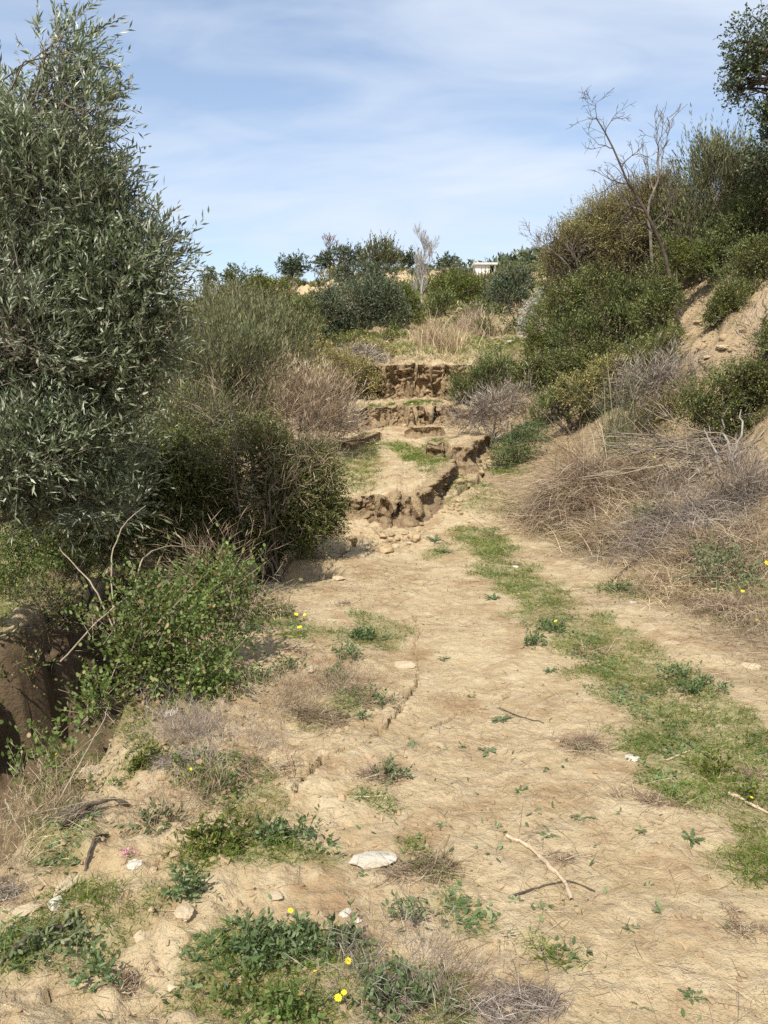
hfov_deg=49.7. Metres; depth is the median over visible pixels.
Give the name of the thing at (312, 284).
hillside scrub
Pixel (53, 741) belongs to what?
bramble
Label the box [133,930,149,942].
stone
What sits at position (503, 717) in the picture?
rosette weed
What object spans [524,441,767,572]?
dry grass heap
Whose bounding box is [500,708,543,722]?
fallen stick
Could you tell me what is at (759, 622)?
grey shrub
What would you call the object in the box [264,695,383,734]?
dry tuft
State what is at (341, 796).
soil rubble
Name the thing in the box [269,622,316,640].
grass tuft
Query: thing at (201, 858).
grass tuft
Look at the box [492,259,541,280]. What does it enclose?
ridge bush
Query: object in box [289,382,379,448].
dead shrub
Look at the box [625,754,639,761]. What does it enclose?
stone
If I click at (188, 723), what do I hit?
dead scrub
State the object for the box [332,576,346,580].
stone
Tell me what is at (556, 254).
leafless tree
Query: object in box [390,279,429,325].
green bush
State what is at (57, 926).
fallen stick
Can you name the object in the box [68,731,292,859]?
dead scrub
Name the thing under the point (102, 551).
thicket shrub
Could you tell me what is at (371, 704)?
dry tuft
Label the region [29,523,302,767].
bramble
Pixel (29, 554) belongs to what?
field herb
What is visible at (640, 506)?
green herb
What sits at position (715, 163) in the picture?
heather shrub
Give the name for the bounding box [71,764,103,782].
stone
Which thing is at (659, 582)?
dry grass heap
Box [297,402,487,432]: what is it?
terrain scarp
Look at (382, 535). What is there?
earth clod
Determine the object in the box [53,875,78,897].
stone
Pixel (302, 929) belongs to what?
leafy patch
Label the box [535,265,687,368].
juniper bush
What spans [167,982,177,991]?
stone
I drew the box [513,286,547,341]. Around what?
pale shrub
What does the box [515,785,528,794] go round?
rosette weed
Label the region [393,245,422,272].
ridge tree
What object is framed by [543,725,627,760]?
dry tuft
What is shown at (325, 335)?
green bush
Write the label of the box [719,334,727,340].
earth clod
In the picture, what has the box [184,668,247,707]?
leafy patch
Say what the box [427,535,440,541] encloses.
rosette weed
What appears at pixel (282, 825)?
leafy patch
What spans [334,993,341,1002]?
yellow flower
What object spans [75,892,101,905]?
grass tuft
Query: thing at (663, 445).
brushwood pile
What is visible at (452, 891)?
creeping weeds
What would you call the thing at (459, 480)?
earth clod
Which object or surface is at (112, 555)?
dry cane
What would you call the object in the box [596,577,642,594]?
leafy patch
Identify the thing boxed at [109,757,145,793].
grass tuft
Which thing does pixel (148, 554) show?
dry cane
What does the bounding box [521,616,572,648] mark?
leafy patch
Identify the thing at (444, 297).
bush
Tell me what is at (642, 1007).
rosette weed
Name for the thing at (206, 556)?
dry shrub
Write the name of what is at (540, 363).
lentisk bush
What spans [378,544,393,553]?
earth clod
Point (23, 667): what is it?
creeper
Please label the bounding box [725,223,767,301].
bank bush
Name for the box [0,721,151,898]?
dead scrub
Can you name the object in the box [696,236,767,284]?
bank bush
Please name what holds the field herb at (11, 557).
on the ground at (22, 697)
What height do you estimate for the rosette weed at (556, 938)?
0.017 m
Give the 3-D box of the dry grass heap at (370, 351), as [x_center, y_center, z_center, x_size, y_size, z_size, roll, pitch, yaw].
[-0.747,-3.817,20.256,2.644,1.065,2.532,4,9,28]
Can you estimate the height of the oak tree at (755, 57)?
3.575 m
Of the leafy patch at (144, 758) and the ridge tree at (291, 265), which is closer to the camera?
the leafy patch at (144, 758)
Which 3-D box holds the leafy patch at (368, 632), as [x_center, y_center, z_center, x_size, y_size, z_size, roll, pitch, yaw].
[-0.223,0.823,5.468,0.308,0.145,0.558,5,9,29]
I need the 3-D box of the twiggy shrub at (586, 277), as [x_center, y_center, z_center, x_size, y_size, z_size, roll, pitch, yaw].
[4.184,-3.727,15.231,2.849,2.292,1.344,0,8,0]
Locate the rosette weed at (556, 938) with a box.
[541,935,561,958]
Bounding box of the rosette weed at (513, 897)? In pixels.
[507,894,522,903]
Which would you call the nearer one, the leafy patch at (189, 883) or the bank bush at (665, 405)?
the leafy patch at (189, 883)
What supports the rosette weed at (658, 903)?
on the ground at (22, 697)
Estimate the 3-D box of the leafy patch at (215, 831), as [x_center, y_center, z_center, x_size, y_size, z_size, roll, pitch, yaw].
[-0.603,1.149,3.003,0.274,0.189,0.315,6,10,35]
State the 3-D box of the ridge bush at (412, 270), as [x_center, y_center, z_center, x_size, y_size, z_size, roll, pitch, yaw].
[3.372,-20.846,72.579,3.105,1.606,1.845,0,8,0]
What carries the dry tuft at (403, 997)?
on the ground at (22, 697)
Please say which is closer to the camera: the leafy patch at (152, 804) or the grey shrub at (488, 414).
the leafy patch at (152, 804)
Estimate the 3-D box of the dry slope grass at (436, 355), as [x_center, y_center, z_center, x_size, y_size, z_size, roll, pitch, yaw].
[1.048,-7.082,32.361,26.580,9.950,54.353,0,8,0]
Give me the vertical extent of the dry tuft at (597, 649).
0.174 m
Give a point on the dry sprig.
(287, 751)
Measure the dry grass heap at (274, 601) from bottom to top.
0.344 m
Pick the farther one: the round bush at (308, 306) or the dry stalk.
the round bush at (308, 306)
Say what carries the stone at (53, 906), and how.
on the ground at (22, 697)
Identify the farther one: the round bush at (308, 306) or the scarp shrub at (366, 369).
the round bush at (308, 306)
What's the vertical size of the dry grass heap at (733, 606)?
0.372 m
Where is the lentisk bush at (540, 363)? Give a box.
[503,327,620,420]
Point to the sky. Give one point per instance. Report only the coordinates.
(295, 122)
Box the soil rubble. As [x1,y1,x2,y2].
[1,617,487,1023]
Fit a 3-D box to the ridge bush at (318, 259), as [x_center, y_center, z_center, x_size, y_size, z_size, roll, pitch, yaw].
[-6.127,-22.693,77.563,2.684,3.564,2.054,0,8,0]
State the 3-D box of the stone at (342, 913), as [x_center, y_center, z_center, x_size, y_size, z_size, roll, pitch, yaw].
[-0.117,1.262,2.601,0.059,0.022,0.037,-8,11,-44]
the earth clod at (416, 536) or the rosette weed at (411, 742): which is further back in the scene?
the earth clod at (416, 536)
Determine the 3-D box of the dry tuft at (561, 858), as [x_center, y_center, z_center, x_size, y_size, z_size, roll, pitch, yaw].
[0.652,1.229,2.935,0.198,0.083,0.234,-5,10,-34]
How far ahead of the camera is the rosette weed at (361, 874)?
2.84 m
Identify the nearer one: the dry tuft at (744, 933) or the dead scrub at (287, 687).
the dry tuft at (744, 933)
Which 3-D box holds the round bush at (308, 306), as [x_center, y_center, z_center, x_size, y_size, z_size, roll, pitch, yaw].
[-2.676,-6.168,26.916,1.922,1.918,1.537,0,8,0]
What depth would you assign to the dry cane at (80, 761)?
3.40 m
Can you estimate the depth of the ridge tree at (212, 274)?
67.69 m
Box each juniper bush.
[440,335,525,405]
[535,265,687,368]
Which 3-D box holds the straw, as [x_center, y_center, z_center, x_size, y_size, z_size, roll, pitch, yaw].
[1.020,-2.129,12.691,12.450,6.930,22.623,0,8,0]
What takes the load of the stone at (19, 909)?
on the ground at (22, 697)
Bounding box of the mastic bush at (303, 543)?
[177,402,360,584]
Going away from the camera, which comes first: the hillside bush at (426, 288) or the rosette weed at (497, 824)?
the rosette weed at (497, 824)
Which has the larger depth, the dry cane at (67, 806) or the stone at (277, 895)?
the dry cane at (67, 806)
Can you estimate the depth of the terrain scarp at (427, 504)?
10.60 m
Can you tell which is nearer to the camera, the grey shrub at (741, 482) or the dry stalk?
the dry stalk
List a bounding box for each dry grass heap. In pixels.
[233,576,321,624]
[306,335,410,365]
[396,309,487,356]
[441,299,512,339]
[465,421,692,542]
[509,483,736,565]
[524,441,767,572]
[562,549,767,624]
[578,427,681,493]
[599,488,767,597]
[645,581,767,644]
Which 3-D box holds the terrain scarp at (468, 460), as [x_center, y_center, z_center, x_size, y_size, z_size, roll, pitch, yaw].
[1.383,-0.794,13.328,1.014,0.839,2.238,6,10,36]
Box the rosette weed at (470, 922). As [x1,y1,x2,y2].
[455,916,479,929]
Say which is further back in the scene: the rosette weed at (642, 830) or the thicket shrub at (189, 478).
the thicket shrub at (189, 478)
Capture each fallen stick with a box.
[0,922,76,965]
[60,796,130,826]
[84,832,108,870]
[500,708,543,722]
[505,834,572,900]
[513,880,594,895]
[614,548,660,578]
[665,750,689,761]
[728,792,767,813]
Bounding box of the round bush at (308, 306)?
[280,294,329,329]
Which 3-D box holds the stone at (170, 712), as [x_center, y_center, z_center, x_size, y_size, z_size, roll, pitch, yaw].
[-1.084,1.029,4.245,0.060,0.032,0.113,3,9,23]
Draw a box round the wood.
[435,228,626,271]
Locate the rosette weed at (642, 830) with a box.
[635,824,646,833]
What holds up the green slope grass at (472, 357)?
on the ground at (22, 697)
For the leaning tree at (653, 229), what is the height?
3.829 m
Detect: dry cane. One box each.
[1,798,145,822]
[4,799,19,828]
[52,707,107,810]
[59,547,114,629]
[60,556,160,661]
[110,505,145,639]
[131,545,210,644]
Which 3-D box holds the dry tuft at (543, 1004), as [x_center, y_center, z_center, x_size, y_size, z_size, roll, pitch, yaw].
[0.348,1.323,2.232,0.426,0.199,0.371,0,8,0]
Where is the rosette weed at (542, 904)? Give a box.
[535,900,552,913]
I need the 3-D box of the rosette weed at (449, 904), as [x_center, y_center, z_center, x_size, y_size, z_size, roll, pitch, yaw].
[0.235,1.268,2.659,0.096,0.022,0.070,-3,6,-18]
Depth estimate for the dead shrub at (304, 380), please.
12.74 m
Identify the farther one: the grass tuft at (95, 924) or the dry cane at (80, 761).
the dry cane at (80, 761)
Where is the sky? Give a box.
[0,0,767,305]
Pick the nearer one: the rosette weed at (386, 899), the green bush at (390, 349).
the rosette weed at (386, 899)
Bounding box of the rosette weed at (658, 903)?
[652,897,664,914]
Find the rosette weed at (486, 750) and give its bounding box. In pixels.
[478,746,496,756]
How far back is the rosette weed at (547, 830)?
3.10 m
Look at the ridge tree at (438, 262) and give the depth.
106.37 m
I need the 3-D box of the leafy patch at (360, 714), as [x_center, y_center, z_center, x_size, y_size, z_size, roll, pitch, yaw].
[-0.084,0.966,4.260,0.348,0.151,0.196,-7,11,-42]
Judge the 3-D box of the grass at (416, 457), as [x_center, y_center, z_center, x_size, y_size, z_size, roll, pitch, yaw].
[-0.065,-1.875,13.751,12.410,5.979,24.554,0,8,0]
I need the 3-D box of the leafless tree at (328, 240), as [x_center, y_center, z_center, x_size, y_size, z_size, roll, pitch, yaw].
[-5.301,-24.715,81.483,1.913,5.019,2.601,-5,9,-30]
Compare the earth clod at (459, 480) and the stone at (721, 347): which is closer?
the stone at (721, 347)
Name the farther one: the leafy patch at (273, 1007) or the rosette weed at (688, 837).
the rosette weed at (688, 837)
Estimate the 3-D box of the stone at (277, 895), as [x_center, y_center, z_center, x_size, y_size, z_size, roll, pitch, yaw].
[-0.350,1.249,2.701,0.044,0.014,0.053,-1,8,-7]
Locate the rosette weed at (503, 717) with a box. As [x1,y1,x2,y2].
[492,714,512,722]
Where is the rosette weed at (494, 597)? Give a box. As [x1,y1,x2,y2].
[484,593,502,599]
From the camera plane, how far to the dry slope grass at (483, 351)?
23.05 m
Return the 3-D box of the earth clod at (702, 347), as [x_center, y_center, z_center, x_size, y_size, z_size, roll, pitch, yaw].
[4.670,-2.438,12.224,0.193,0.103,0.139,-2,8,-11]
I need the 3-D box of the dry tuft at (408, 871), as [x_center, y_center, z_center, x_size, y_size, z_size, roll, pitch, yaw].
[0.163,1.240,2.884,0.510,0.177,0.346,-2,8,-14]
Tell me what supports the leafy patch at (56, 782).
on the ground at (22, 697)
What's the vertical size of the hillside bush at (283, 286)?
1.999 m
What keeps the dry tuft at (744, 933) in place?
on the ground at (22, 697)
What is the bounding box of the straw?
[0,252,767,1023]
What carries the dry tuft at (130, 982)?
on the ground at (22, 697)
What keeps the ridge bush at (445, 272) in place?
on the ground at (22, 697)
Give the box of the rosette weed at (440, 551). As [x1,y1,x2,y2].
[432,549,453,552]
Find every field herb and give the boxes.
[0,522,91,571]
[0,530,81,582]
[0,549,97,600]
[3,563,96,650]
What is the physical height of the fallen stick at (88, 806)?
0.060 m
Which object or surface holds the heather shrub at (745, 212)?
on the ground at (22, 697)
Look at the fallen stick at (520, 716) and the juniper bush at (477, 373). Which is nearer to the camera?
the fallen stick at (520, 716)
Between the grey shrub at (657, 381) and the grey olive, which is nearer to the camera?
the grey shrub at (657, 381)
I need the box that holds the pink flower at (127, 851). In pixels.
[117,846,139,855]
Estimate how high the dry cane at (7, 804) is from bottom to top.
0.096 m
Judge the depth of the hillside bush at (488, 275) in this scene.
56.12 m
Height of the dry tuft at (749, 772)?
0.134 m
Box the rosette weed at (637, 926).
[622,923,640,933]
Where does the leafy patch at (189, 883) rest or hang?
on the ground at (22, 697)
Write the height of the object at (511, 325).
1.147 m
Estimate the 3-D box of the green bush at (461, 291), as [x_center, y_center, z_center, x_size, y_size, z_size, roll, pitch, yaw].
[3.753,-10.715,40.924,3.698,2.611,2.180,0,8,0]
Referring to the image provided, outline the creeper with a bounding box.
[0,610,75,696]
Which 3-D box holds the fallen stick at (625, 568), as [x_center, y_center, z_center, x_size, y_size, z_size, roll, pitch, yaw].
[2.538,0.433,8.107,0.156,0.203,1.384,8,11,43]
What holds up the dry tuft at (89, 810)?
on the ground at (22, 697)
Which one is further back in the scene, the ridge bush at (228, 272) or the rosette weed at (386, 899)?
the ridge bush at (228, 272)
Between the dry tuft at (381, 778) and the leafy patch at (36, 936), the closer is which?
the leafy patch at (36, 936)
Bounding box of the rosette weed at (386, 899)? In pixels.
[381,898,395,909]
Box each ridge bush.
[214,262,267,291]
[254,274,298,288]
[290,267,306,285]
[305,250,329,277]
[314,263,350,283]
[327,257,404,285]
[407,265,431,277]
[433,266,461,278]
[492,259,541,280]
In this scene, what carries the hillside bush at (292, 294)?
on the ground at (22, 697)
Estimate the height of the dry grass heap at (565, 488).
1.701 m
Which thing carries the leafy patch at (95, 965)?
on the ground at (22, 697)
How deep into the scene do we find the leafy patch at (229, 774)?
3.45 m
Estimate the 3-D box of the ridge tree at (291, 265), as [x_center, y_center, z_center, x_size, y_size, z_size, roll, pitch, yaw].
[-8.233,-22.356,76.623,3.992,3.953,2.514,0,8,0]
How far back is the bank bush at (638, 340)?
12.88 m
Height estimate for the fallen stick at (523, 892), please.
0.022 m
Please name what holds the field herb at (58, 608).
on the ground at (22, 697)
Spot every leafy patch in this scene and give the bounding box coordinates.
[0,906,89,971]
[40,772,73,793]
[62,919,122,993]
[112,728,170,783]
[113,797,184,834]
[159,851,218,904]
[165,740,252,795]
[170,797,267,855]
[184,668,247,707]
[193,954,331,1023]
[207,893,377,981]
[233,600,303,633]
[243,804,342,853]
[247,643,306,683]
[324,640,368,681]
[331,622,386,651]
[335,678,399,719]
[337,950,457,1021]
[370,752,414,785]
[386,890,462,923]
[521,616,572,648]
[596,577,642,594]
[656,660,734,695]
[680,744,767,799]
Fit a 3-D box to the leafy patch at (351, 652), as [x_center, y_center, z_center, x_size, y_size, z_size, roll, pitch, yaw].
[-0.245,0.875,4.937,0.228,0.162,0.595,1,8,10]
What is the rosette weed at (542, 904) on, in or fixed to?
on the ground at (22, 697)
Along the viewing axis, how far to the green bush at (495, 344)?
23.00 m
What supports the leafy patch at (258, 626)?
on the ground at (22, 697)
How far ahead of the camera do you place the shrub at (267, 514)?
7.92 m
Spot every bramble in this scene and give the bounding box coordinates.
[0,699,122,826]
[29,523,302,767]
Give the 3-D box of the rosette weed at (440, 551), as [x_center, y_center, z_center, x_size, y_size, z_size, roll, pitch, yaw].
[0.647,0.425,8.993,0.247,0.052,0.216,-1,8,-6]
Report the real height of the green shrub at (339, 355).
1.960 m
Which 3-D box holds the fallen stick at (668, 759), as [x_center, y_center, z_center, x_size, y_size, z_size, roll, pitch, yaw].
[1.335,1.103,3.758,0.213,0.023,0.017,-7,11,-41]
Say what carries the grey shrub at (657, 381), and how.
on the ground at (22, 697)
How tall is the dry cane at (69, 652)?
0.476 m
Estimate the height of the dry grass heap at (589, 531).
0.960 m
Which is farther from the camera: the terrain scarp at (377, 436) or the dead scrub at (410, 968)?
the terrain scarp at (377, 436)
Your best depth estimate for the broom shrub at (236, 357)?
10.62 m
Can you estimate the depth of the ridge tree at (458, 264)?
106.42 m
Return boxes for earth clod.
[347,535,356,541]
[378,533,386,537]
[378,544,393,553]
[411,533,421,540]
[442,401,453,407]
[455,478,464,484]
[694,343,706,349]
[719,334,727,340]
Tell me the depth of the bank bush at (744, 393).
9.99 m
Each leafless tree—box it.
[321,232,342,277]
[518,215,609,338]
[604,101,684,307]
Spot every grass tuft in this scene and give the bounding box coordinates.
[0,940,28,963]
[68,915,114,938]
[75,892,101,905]
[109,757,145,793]
[178,845,228,875]
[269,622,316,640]
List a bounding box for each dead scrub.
[0,555,87,676]
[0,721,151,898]
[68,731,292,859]
[106,664,314,785]
[209,628,404,724]
[280,854,532,1023]
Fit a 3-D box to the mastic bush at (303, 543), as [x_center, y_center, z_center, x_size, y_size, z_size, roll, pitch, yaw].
[-1.190,0.014,8.397,1.850,2.252,1.329,4,9,24]
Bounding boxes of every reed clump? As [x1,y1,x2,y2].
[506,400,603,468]
[547,333,684,471]
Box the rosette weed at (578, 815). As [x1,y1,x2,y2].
[569,809,595,821]
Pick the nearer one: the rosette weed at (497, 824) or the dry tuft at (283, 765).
the rosette weed at (497, 824)
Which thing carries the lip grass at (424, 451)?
on the ground at (22, 697)
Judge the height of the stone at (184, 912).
0.024 m
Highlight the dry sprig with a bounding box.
[280,717,293,776]
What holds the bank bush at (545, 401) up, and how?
on the ground at (22, 697)
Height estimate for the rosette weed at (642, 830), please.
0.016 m
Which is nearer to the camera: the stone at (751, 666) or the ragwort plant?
the stone at (751, 666)
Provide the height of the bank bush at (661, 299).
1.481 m
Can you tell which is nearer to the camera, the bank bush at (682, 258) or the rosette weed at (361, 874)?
the rosette weed at (361, 874)
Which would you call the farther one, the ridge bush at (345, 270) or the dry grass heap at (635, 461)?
the ridge bush at (345, 270)
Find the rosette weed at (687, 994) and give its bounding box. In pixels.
[677,987,708,1004]
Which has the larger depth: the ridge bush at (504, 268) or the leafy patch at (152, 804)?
the ridge bush at (504, 268)
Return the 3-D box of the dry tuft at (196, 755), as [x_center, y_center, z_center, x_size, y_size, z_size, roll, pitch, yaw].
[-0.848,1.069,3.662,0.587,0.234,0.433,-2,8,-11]
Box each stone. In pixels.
[12,903,41,916]
[47,895,62,911]
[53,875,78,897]
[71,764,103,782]
[126,859,143,869]
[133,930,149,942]
[165,708,177,716]
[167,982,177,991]
[174,904,193,920]
[270,890,282,900]
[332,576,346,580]
[339,908,351,917]
[349,851,397,869]
[393,661,416,668]
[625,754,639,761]
[715,345,729,349]
[741,662,761,669]
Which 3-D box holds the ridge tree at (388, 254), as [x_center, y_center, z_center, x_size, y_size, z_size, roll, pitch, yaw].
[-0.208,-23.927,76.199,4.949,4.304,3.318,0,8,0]
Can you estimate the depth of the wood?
198.22 m
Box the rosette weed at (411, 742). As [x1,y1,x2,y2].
[406,739,418,747]
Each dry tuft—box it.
[0,869,38,902]
[39,781,113,830]
[95,952,161,1007]
[137,731,249,786]
[208,740,310,790]
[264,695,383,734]
[334,598,358,607]
[336,682,405,713]
[343,754,415,790]
[343,955,441,1023]
[358,836,488,893]
[440,945,584,1023]
[535,847,601,874]
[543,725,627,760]
[561,635,623,662]
[594,782,698,812]
[708,895,767,950]
[717,754,767,789]
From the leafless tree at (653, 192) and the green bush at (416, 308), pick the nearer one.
the leafless tree at (653, 192)
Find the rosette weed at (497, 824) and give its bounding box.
[492,820,501,827]
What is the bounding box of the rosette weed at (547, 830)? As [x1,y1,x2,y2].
[535,828,559,840]
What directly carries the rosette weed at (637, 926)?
on the ground at (22, 697)
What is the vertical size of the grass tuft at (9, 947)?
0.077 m
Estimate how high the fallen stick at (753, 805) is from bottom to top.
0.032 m
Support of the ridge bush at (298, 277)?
on the ground at (22, 697)
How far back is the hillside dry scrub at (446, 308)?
36.98 m
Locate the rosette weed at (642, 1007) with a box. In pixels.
[631,1001,653,1011]
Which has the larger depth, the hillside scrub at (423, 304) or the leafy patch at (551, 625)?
the hillside scrub at (423, 304)
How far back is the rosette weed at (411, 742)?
3.91 m
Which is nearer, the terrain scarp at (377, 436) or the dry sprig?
the dry sprig
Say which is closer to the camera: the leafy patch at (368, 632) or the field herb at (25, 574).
the leafy patch at (368, 632)
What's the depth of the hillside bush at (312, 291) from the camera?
60.95 m
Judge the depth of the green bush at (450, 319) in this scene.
30.22 m
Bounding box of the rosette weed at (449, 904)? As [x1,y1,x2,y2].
[442,901,471,911]
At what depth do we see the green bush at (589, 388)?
12.91 m
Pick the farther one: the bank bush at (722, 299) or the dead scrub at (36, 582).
the bank bush at (722, 299)
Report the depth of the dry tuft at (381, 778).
3.53 m
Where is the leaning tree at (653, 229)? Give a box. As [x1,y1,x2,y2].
[569,89,692,327]
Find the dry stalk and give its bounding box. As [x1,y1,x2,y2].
[538,941,548,972]
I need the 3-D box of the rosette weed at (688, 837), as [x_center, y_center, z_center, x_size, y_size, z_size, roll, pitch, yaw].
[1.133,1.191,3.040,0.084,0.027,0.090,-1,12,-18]
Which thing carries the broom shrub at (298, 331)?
on the ground at (22, 697)
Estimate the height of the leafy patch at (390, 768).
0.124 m
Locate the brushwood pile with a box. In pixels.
[576,395,765,489]
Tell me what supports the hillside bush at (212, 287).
on the ground at (22, 697)
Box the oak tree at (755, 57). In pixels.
[713,0,767,202]
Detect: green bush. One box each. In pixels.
[273,308,348,354]
[334,321,413,342]
[349,333,405,356]
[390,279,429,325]
[423,268,491,310]
[433,312,485,327]
[487,336,519,350]
[518,261,593,364]
[548,336,682,419]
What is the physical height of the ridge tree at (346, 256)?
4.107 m
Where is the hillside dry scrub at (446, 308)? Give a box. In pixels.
[146,197,706,366]
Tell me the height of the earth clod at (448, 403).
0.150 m
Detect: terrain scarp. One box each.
[247,358,515,426]
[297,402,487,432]
[321,432,381,452]
[327,458,457,528]
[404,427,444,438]
[426,435,491,475]
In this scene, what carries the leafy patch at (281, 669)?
on the ground at (22, 697)
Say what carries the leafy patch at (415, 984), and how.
on the ground at (22, 697)
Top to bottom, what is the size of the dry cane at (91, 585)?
0.409 m
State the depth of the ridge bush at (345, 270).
69.71 m
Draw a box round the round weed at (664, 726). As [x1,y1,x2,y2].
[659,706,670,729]
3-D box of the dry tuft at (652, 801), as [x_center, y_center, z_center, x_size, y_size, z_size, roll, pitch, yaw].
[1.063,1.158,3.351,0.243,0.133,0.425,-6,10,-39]
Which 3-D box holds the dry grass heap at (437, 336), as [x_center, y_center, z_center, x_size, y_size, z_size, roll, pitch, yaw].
[1.744,-5.130,24.445,2.796,1.710,6.866,0,8,0]
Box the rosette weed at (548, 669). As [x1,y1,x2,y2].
[543,666,556,672]
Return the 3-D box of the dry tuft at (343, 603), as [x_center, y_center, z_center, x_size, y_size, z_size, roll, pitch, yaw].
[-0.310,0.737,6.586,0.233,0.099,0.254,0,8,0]
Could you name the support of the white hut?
on the ground at (22, 697)
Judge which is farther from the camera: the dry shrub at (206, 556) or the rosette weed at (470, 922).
the dry shrub at (206, 556)
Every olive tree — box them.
[0,0,217,593]
[295,265,415,342]
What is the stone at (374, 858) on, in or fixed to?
on the ground at (22, 697)
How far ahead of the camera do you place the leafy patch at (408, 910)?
2.58 m
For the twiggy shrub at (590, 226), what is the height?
3.934 m
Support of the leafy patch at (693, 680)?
on the ground at (22, 697)
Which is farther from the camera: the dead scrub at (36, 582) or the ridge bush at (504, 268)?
the ridge bush at (504, 268)
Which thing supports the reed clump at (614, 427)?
on the ground at (22, 697)
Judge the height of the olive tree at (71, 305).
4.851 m
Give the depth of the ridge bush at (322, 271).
73.58 m
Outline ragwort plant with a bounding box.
[666,514,767,598]
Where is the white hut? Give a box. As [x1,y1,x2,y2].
[471,262,497,274]
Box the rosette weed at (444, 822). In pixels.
[435,821,451,827]
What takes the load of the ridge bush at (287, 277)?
on the ground at (22, 697)
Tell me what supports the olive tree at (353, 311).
on the ground at (22, 697)
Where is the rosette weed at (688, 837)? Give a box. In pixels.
[681,828,706,846]
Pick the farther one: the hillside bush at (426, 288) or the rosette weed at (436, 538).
the hillside bush at (426, 288)
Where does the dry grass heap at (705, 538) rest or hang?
on the ground at (22, 697)
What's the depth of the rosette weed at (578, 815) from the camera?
3.21 m
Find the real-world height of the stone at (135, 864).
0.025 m
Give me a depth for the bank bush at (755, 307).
10.78 m
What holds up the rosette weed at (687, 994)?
on the ground at (22, 697)
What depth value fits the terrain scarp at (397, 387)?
19.02 m
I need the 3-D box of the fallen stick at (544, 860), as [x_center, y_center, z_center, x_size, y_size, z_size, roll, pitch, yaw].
[0.553,1.231,2.899,0.057,0.028,0.449,-3,8,-20]
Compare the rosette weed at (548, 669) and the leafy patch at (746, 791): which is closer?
the leafy patch at (746, 791)
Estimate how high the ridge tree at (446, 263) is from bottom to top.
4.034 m
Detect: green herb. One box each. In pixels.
[478,407,558,470]
[621,492,661,525]
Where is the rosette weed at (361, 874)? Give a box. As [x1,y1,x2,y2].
[357,868,370,876]
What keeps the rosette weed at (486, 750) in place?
on the ground at (22, 697)
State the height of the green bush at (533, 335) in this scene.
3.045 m
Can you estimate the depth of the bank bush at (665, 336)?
12.12 m
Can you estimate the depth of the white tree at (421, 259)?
34.87 m
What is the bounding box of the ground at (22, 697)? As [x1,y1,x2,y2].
[0,197,767,1023]
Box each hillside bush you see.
[186,269,260,310]
[221,275,297,336]
[242,274,299,303]
[255,277,297,298]
[269,288,305,316]
[294,286,332,299]
[372,277,443,299]
[436,259,532,284]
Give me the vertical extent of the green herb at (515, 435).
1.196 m
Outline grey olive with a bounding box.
[473,259,543,315]
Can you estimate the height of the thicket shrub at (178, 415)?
3.362 m
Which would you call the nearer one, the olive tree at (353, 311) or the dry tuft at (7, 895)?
the dry tuft at (7, 895)
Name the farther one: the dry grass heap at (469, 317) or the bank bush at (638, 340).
the dry grass heap at (469, 317)
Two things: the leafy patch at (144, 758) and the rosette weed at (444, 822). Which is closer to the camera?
the rosette weed at (444, 822)
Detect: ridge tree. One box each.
[194,262,219,295]
[274,249,314,276]
[321,238,368,279]
[356,230,408,270]
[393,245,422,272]
[431,251,444,270]
[437,251,455,268]
[448,253,462,268]
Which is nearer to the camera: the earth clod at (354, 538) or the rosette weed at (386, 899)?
the rosette weed at (386, 899)
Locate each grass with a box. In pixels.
[0,295,767,1023]
[3,260,767,561]
[64,281,762,555]
[112,278,765,573]
[313,363,511,520]
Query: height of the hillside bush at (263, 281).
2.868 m
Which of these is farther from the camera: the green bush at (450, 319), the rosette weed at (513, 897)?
the green bush at (450, 319)
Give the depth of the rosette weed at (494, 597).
6.80 m
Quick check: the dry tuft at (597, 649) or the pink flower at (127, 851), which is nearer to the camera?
the pink flower at (127, 851)
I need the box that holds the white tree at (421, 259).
[409,221,439,304]
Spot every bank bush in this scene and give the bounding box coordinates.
[519,363,614,439]
[601,329,681,404]
[616,269,690,340]
[618,369,708,443]
[635,316,694,386]
[648,229,725,316]
[669,307,767,450]
[691,269,757,339]
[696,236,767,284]
[716,289,767,345]
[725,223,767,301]
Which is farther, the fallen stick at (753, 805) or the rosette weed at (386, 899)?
the fallen stick at (753, 805)
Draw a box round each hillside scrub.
[109,261,594,392]
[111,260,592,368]
[150,265,599,355]
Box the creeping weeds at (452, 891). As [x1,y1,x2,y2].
[0,333,767,1023]
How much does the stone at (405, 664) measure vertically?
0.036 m
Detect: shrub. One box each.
[0,452,182,621]
[49,345,268,645]
[109,494,337,638]
[110,409,265,612]
[138,271,299,518]
[169,267,324,450]
[172,352,385,582]
[234,326,378,446]
[261,322,364,411]
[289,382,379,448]
[332,347,388,399]
[426,361,560,444]
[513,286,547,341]
[531,155,698,347]
[537,250,695,343]
[580,321,720,440]
[619,391,767,531]
[640,103,767,281]
[683,562,767,664]
[689,154,767,286]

